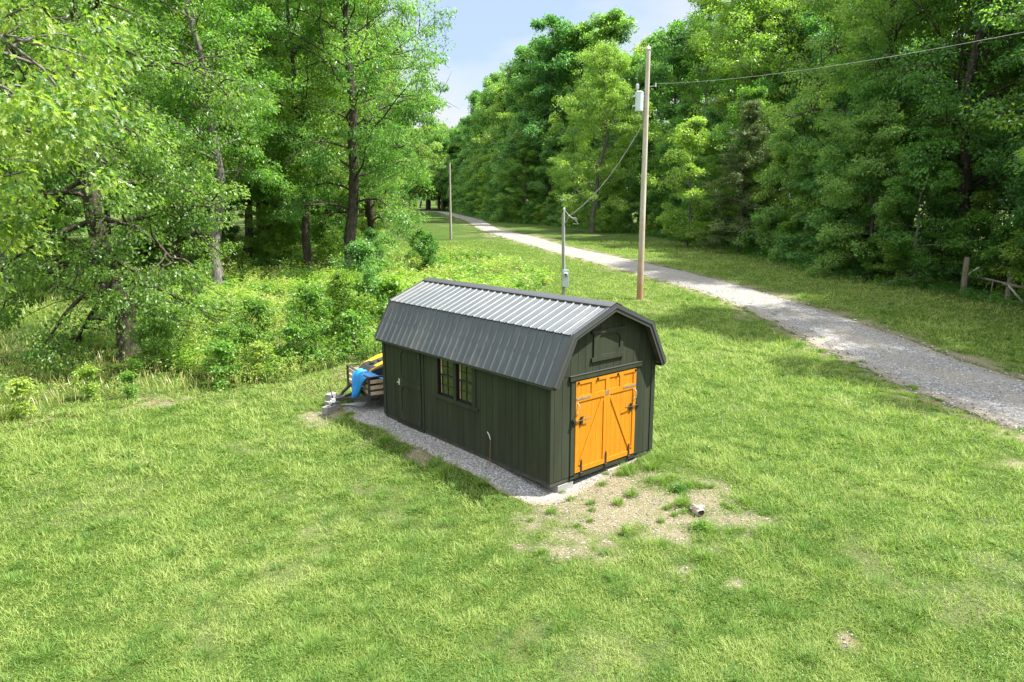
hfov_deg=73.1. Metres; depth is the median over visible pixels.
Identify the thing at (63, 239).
tall tree
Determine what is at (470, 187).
young tree
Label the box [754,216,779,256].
shrub
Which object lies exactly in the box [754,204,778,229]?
shrub
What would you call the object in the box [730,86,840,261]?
young tree
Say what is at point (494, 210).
shrub
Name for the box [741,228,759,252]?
shrub
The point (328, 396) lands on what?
concrete block
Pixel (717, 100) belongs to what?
maple tree
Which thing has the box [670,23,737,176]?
tall tree
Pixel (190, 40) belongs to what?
oak tree
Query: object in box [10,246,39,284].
shrub
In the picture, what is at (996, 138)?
hickory tree
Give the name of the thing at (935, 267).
shrub
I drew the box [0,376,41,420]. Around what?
bush
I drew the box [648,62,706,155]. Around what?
tall tree
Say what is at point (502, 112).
tall tree
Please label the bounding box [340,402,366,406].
sheet metal
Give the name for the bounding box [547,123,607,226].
young tree
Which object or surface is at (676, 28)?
tall tree
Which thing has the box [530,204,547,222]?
shrub
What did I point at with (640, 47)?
tall tree
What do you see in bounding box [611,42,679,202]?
tall tree
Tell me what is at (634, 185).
young tree
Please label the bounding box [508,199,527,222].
shrub
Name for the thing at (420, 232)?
shrub
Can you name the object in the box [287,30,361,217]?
tall tree
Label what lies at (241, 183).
tall tree
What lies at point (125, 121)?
oak tree
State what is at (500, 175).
young tree
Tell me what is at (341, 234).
shrub
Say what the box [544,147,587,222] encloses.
young tree
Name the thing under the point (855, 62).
power line
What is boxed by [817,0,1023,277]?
oak tree
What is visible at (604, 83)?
maple tree
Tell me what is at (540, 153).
tall tree
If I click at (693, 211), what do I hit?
shrub
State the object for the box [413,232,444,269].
shrub
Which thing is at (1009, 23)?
oak tree
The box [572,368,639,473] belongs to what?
double door
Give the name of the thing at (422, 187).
tall tree
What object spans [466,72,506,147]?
tall tree
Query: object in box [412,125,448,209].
tall tree
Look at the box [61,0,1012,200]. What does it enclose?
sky
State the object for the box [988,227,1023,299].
shrub
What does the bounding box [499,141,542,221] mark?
young tree
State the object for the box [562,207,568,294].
service pole
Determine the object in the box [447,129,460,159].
tall tree
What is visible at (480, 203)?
shrub
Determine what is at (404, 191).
tall tree
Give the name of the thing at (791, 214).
shrub
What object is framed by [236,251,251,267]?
sapling
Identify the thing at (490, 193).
young tree
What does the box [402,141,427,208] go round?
tall tree
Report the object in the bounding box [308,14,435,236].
tall tree
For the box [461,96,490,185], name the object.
tall tree
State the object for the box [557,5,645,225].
tall tree
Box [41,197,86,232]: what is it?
young tree
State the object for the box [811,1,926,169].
maple tree
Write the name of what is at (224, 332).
shrub
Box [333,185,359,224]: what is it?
young tree
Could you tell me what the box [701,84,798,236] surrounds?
young tree
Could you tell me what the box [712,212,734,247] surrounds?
shrub
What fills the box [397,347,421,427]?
side door
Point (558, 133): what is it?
power line
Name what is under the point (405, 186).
tall tree
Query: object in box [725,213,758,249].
shrub
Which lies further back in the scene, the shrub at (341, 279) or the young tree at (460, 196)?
the young tree at (460, 196)
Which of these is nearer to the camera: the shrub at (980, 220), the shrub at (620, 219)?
the shrub at (980, 220)
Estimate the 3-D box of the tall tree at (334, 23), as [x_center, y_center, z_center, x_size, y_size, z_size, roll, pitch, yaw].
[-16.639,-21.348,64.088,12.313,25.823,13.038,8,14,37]
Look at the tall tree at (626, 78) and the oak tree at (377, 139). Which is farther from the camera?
the tall tree at (626, 78)
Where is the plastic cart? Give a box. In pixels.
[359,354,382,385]
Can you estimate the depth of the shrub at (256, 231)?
52.27 m
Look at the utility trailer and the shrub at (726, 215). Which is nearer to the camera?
the utility trailer
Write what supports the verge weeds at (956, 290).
on the ground at (438, 226)
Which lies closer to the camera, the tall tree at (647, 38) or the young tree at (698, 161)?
the young tree at (698, 161)
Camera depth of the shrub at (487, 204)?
149.11 m
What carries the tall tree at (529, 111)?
on the ground at (438, 226)
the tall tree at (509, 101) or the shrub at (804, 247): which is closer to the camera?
the shrub at (804, 247)
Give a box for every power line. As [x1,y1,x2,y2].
[450,84,654,170]
[466,45,646,155]
[650,0,813,43]
[658,32,1022,83]
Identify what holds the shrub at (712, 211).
on the ground at (438, 226)
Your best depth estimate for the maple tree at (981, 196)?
43.18 m
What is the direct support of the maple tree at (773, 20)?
on the ground at (438, 226)
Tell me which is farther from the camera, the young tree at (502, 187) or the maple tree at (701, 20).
the young tree at (502, 187)
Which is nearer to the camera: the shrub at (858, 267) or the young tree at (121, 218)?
the shrub at (858, 267)
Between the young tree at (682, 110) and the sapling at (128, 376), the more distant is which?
the young tree at (682, 110)
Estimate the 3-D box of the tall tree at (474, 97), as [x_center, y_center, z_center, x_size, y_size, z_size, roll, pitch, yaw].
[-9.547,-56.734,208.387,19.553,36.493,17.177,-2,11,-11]
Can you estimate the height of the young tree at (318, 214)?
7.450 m
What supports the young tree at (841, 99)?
on the ground at (438, 226)
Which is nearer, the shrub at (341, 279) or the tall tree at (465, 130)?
the shrub at (341, 279)
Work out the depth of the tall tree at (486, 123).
189.99 m
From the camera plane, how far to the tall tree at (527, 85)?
126.19 m
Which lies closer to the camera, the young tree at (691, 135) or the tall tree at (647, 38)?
the young tree at (691, 135)
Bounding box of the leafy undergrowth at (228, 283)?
[0,244,555,404]
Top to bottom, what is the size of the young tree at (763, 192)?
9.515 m
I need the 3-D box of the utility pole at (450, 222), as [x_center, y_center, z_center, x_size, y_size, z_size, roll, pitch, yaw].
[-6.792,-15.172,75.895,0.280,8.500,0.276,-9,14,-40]
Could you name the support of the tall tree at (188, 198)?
on the ground at (438, 226)
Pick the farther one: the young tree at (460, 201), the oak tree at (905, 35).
the young tree at (460, 201)
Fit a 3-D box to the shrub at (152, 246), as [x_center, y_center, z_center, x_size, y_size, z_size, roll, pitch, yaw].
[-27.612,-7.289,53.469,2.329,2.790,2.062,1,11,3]
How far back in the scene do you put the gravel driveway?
25.99 m
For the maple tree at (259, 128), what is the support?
on the ground at (438, 226)
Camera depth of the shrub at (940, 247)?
41.91 m
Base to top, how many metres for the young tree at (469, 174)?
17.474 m
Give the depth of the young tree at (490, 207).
140.06 m
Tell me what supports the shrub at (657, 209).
on the ground at (438, 226)
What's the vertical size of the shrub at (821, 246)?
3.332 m
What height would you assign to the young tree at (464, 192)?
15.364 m
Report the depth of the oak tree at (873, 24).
45.07 m
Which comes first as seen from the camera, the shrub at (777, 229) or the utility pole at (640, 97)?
the utility pole at (640, 97)
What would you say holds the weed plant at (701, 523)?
on the ground at (438, 226)
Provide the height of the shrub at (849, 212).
6.567 m
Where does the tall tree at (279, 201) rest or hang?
on the ground at (438, 226)
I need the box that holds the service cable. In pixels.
[565,112,643,223]
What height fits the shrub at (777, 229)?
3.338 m
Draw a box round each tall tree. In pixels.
[18,40,101,241]
[68,14,126,234]
[117,44,213,226]
[213,8,303,241]
[225,16,313,226]
[280,0,393,242]
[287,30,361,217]
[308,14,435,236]
[330,54,391,227]
[363,44,409,215]
[373,43,415,226]
[391,175,412,211]
[398,153,415,208]
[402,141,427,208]
[409,127,427,206]
[410,138,429,209]
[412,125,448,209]
[421,129,454,209]
[423,127,455,210]
[426,132,452,205]
[429,124,458,209]
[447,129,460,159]
[448,90,483,174]
[448,115,476,176]
[449,114,471,184]
[449,123,466,162]
[453,131,463,153]
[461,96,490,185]
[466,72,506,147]
[466,81,503,161]
[469,83,516,180]
[473,78,508,191]
[478,119,492,145]
[480,44,538,197]
[488,41,570,221]
[488,72,516,194]
[500,12,587,222]
[506,35,570,198]
[517,77,543,203]
[521,64,571,219]
[529,38,604,221]
[537,18,607,222]
[544,45,634,127]
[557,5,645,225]
[573,51,634,198]
[603,35,673,222]
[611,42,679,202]
[628,19,701,193]
[628,30,681,214]
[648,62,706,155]
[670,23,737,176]
[711,8,808,150]
[755,0,840,149]
[794,4,955,131]
[906,10,1018,196]
[940,11,1023,242]
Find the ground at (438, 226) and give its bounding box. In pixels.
[0,200,1023,681]
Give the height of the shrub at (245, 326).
2.700 m
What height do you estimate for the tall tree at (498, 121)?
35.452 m
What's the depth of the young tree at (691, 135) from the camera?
64.80 m
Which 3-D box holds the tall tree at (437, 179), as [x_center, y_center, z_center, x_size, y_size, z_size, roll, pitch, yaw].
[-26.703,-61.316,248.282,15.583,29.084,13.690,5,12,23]
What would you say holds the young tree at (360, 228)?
on the ground at (438, 226)
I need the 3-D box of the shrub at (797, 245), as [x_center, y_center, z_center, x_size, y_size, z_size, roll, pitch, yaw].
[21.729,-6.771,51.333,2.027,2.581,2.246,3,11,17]
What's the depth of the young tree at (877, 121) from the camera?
41.92 m
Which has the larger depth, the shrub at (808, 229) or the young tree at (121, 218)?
the young tree at (121, 218)
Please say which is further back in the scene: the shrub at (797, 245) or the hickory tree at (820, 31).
the hickory tree at (820, 31)
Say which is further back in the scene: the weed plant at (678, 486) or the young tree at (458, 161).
the young tree at (458, 161)
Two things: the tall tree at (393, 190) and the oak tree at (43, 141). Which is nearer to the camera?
the oak tree at (43, 141)
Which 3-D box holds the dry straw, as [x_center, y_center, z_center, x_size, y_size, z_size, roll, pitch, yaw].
[2.249,3.204,12.039,5.000,0.339,4.511,-9,14,-40]
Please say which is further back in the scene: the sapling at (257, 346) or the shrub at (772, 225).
the shrub at (772, 225)
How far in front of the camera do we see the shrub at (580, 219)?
105.17 m
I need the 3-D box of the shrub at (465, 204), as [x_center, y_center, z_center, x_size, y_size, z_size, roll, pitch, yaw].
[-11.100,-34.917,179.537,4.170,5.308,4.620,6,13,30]
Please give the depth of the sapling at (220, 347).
21.10 m
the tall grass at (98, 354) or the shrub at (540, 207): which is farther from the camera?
the shrub at (540, 207)
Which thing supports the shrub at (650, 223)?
on the ground at (438, 226)
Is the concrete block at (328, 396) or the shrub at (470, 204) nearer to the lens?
the concrete block at (328, 396)
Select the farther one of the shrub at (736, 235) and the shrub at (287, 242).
the shrub at (736, 235)
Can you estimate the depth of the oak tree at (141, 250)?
51.87 m
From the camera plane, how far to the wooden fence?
36.80 m
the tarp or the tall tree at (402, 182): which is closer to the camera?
the tarp
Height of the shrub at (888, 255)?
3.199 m
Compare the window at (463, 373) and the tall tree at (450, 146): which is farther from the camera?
the tall tree at (450, 146)
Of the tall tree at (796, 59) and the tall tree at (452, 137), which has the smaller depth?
the tall tree at (796, 59)
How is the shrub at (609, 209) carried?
on the ground at (438, 226)
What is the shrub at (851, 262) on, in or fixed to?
on the ground at (438, 226)
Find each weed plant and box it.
[618,522,633,535]
[661,482,691,494]
[667,472,679,481]
[678,518,720,537]
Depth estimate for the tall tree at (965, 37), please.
53.36 m
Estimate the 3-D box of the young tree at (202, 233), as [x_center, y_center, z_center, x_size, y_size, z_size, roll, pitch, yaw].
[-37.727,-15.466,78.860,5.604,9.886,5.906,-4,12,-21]
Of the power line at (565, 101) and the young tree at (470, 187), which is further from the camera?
the young tree at (470, 187)
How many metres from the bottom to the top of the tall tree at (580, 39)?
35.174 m
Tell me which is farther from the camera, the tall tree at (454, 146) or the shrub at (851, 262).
the tall tree at (454, 146)
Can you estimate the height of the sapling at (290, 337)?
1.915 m
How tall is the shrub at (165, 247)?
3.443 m
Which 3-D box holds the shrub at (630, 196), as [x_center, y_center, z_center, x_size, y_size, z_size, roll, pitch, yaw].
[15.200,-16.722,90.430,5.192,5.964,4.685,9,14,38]
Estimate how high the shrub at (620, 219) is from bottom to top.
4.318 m
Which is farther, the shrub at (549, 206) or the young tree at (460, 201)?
the young tree at (460, 201)
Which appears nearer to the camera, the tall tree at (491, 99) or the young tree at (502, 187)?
the young tree at (502, 187)
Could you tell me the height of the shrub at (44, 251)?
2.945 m
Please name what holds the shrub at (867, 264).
on the ground at (438, 226)
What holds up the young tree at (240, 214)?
on the ground at (438, 226)
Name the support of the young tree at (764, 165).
on the ground at (438, 226)
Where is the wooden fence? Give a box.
[960,257,1023,302]
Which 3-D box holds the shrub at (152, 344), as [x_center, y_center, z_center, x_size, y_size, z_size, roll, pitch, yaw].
[-12.172,-0.083,23.371,2.110,2.687,2.339,-2,11,-10]
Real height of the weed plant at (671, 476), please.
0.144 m
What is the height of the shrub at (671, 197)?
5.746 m
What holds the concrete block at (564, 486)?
on the gravel pad
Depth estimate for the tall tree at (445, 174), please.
234.55 m
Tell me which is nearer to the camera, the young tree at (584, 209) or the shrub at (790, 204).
the shrub at (790, 204)
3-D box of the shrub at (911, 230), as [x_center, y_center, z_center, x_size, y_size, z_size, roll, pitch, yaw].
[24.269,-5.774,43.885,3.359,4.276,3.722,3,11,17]
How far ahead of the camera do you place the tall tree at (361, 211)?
97.85 m
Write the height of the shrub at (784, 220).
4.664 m
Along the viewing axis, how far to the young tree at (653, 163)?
85.44 m
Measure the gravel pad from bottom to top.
0.227 m
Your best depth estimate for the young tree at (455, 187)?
226.42 m
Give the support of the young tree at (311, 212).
on the ground at (438, 226)
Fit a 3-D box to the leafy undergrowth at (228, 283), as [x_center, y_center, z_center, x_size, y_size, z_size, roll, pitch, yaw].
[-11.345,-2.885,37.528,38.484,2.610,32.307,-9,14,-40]
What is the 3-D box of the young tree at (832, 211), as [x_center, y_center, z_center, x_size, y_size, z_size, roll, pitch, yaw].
[24.173,-9.628,46.733,7.556,13.329,7.964,-9,14,-40]
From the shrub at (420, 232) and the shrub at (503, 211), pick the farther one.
the shrub at (503, 211)
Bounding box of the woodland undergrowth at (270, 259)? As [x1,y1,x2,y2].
[1,229,400,295]
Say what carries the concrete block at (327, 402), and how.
on the ground at (438, 226)
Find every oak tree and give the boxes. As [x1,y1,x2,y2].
[0,0,166,293]
[0,0,279,379]
[0,10,134,226]
[23,0,259,271]
[68,1,205,262]
[95,19,179,211]
[172,0,310,245]
[184,0,333,259]
[196,0,457,265]
[225,0,378,269]
[275,0,445,248]
[763,0,1023,227]
[808,0,1023,221]
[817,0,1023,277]
[958,0,1023,175]
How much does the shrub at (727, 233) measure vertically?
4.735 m
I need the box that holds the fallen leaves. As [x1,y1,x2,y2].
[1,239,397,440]
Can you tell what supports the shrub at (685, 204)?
on the ground at (438, 226)
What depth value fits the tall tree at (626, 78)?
112.34 m
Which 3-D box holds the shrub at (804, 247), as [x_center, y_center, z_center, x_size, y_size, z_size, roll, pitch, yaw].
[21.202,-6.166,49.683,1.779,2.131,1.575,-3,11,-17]
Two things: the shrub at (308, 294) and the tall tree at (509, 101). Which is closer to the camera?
the shrub at (308, 294)
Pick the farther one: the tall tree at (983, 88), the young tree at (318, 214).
the young tree at (318, 214)
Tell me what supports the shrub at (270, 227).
on the ground at (438, 226)
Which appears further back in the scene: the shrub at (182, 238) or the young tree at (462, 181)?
the young tree at (462, 181)
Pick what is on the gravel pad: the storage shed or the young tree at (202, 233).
the storage shed
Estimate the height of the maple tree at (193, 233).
27.742 m
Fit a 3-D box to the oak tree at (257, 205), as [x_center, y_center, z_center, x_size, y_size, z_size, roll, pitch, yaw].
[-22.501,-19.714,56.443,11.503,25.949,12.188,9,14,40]
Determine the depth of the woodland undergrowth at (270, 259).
52.51 m
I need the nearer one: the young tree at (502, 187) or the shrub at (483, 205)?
the young tree at (502, 187)
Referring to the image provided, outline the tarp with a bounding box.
[352,368,382,400]
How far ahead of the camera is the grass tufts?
13.62 m
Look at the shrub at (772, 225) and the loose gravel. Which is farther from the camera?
the shrub at (772, 225)
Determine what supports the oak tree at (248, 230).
on the ground at (438, 226)
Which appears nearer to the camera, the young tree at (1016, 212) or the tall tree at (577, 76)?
the young tree at (1016, 212)
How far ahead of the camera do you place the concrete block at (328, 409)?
18.27 m
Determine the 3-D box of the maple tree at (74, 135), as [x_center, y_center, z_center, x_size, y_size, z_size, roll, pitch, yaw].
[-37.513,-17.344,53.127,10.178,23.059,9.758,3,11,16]
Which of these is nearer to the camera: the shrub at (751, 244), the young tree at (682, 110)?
the shrub at (751, 244)
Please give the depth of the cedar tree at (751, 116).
59.62 m
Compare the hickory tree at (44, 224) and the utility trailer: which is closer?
the utility trailer
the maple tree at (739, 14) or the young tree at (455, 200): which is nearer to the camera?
the maple tree at (739, 14)
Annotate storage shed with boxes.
[374,277,666,487]
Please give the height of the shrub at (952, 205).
6.080 m
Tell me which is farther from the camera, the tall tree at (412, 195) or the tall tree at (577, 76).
the tall tree at (412, 195)
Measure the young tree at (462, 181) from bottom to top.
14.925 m
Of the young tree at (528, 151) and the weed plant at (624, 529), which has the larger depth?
the young tree at (528, 151)
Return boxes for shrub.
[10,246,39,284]
[35,242,65,265]
[46,241,74,262]
[117,217,156,260]
[119,299,182,370]
[146,230,160,259]
[150,224,186,267]
[178,235,191,254]
[201,243,227,268]
[207,323,250,376]
[209,214,241,242]
[229,296,279,367]
[244,227,270,259]
[261,220,301,264]
[264,219,277,241]
[275,281,335,356]
[307,268,386,344]
[310,220,343,261]
[312,209,342,235]
[317,213,358,256]
[324,236,392,335]
[351,277,378,314]
[359,227,390,266]
[405,227,435,261]
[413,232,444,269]
[462,196,471,214]
[466,198,473,214]
[474,200,482,216]
[475,198,486,216]
[481,201,489,216]
[489,202,502,216]
[498,200,514,221]
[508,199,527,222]
[518,199,543,223]
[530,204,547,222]
[541,196,560,225]
[575,207,587,226]
[598,205,616,229]
[610,203,632,231]
[612,191,639,229]
[634,184,663,232]
[635,215,649,231]
[645,212,659,234]
[648,200,673,236]
[657,192,681,239]
[671,186,715,237]
[673,197,704,240]
[676,201,692,239]
[691,208,722,244]
[712,204,736,243]
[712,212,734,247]
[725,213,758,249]
[735,199,768,247]
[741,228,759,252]
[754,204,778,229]
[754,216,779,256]
[760,222,785,259]
[769,200,794,254]
[770,201,806,245]
[770,220,798,262]
[773,193,821,254]
[774,207,798,242]
[790,233,811,264]
[793,207,823,254]
[795,240,816,265]
[802,240,824,265]
[807,228,848,269]
[817,182,885,272]
[838,235,876,275]
[841,214,893,277]
[854,236,884,279]
[873,236,913,282]
[874,217,919,277]
[892,192,979,281]
[896,246,940,284]
[906,227,947,282]
[931,207,1005,288]
[966,223,1023,296]
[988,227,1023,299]
[1008,272,1023,282]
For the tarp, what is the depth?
18.45 m
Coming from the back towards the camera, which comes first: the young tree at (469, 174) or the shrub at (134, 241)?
the young tree at (469, 174)
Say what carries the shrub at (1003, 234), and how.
on the ground at (438, 226)
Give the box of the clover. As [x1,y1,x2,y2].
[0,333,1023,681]
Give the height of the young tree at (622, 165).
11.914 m
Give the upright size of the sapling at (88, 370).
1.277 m
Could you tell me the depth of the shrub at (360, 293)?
30.19 m
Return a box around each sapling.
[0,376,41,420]
[67,363,101,400]
[111,369,139,400]
[199,338,242,390]
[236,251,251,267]
[244,340,277,377]
[276,321,317,364]
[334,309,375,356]
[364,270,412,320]
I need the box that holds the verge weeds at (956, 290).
[446,209,1023,311]
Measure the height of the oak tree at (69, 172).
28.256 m
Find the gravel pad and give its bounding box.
[342,399,636,505]
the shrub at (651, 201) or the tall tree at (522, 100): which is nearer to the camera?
the shrub at (651, 201)
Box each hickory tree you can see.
[0,0,135,289]
[707,0,841,195]
[752,0,856,199]
[897,0,1023,255]
[966,0,1023,224]
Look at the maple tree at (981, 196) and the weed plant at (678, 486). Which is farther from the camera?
the maple tree at (981, 196)
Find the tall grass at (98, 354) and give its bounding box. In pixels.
[0,246,539,419]
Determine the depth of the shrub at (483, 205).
151.89 m
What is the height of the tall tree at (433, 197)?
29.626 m
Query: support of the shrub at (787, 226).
on the ground at (438, 226)
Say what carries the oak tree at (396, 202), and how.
on the ground at (438, 226)
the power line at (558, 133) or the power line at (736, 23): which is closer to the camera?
the power line at (736, 23)
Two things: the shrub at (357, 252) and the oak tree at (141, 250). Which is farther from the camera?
the oak tree at (141, 250)
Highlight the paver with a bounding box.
[604,466,618,470]
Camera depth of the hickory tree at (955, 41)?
45.04 m
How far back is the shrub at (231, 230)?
66.15 m
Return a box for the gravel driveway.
[401,210,1023,430]
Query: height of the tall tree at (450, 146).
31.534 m
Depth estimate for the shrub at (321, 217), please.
71.17 m
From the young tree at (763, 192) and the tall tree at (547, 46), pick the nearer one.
the young tree at (763, 192)
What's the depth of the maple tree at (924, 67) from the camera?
55.79 m
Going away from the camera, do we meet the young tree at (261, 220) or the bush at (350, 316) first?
the bush at (350, 316)
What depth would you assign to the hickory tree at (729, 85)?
76.33 m
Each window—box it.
[438,358,452,398]
[456,363,471,405]
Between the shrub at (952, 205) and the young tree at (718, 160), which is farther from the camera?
the young tree at (718, 160)
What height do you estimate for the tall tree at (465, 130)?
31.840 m
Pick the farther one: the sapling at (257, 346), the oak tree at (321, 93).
the oak tree at (321, 93)
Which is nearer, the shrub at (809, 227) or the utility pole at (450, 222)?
the shrub at (809, 227)
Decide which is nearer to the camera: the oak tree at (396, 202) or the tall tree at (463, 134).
the oak tree at (396, 202)
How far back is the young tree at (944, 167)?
39.06 m
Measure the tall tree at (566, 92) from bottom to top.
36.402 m
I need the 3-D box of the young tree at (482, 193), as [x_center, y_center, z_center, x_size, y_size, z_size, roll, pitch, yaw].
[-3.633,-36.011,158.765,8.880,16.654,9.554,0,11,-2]
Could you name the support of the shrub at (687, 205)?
on the ground at (438, 226)
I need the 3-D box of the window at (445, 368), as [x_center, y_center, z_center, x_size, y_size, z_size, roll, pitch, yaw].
[-1.454,0.807,15.431,0.068,0.900,0.600,-9,14,-40]
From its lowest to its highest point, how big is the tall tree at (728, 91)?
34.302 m
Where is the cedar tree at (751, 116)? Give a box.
[692,99,781,251]
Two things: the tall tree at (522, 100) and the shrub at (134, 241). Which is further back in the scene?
the tall tree at (522, 100)
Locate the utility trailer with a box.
[329,363,383,403]
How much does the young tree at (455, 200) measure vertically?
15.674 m
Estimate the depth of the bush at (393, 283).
26.84 m
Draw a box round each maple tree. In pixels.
[0,6,77,293]
[0,16,81,218]
[121,0,310,284]
[129,5,236,247]
[546,39,665,232]
[648,0,851,215]
[660,0,768,177]
[688,0,799,169]
[733,0,829,191]
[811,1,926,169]
[828,0,986,227]
[913,0,1023,268]
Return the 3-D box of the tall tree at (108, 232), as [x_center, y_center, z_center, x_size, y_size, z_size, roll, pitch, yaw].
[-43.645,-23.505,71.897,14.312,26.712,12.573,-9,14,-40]
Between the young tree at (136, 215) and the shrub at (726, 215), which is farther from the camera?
the young tree at (136, 215)
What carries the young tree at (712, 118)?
on the ground at (438, 226)
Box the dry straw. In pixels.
[513,466,774,640]
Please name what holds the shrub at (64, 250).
on the ground at (438, 226)
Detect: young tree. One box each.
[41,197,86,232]
[111,196,160,233]
[116,190,161,230]
[157,210,207,235]
[199,181,244,237]
[229,131,312,265]
[266,144,325,240]
[298,177,326,229]
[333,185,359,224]
[356,179,386,233]
[446,153,468,208]
[446,171,459,210]
[451,171,464,207]
[455,162,476,212]
[455,165,466,209]
[456,173,464,212]
[460,149,482,209]
[460,168,478,210]
[465,147,490,214]
[466,167,489,216]
[477,148,500,200]
[479,149,521,219]
[483,160,520,216]
[489,131,544,221]
[489,152,525,219]
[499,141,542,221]
[521,145,572,223]
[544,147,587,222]
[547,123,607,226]
[570,147,627,227]
[582,147,646,228]
[603,128,670,231]
[636,115,739,246]
[646,102,713,237]
[646,132,688,229]
[668,105,727,229]
[683,122,748,243]
[693,116,757,243]
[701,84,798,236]
[724,153,806,244]
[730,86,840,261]
[750,146,815,241]
[765,84,893,267]
[786,99,914,270]
[803,57,950,278]
[803,98,945,282]
[871,126,976,286]
[1002,161,1023,297]
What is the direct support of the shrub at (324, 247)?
on the ground at (438, 226)
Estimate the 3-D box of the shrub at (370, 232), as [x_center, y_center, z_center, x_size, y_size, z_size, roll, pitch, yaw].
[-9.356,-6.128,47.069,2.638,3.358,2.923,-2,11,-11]
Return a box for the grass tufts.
[342,211,1023,578]
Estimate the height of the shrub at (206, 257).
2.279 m
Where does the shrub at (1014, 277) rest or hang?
on the ground at (438, 226)
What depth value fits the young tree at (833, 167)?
43.71 m
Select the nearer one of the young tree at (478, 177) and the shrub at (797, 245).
the shrub at (797, 245)
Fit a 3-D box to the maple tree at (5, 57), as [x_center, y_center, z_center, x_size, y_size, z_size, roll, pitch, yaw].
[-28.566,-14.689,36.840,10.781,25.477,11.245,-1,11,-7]
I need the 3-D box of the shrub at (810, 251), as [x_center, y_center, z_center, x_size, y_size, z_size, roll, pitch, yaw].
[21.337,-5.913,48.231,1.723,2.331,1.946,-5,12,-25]
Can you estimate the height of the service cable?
5.491 m
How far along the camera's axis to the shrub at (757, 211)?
61.74 m
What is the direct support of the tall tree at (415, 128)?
on the ground at (438, 226)
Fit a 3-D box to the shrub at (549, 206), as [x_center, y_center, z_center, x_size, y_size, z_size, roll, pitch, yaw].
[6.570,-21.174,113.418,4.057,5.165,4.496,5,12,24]
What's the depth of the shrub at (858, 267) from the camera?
44.61 m
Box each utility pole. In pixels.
[449,163,451,238]
[632,43,656,299]
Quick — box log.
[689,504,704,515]
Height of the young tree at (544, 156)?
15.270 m
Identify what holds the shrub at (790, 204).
on the ground at (438, 226)
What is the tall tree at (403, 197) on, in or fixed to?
on the ground at (438, 226)
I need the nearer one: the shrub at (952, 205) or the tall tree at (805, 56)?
the shrub at (952, 205)
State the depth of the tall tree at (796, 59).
72.88 m
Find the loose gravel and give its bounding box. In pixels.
[305,277,1023,646]
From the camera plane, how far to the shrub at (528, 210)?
119.15 m
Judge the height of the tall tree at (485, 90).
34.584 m
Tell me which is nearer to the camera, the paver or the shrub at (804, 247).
the paver
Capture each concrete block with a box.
[322,404,337,414]
[325,392,336,400]
[325,401,339,404]
[551,480,572,492]
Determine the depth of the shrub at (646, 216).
87.00 m
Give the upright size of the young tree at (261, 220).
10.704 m
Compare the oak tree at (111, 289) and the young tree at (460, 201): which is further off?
the young tree at (460, 201)

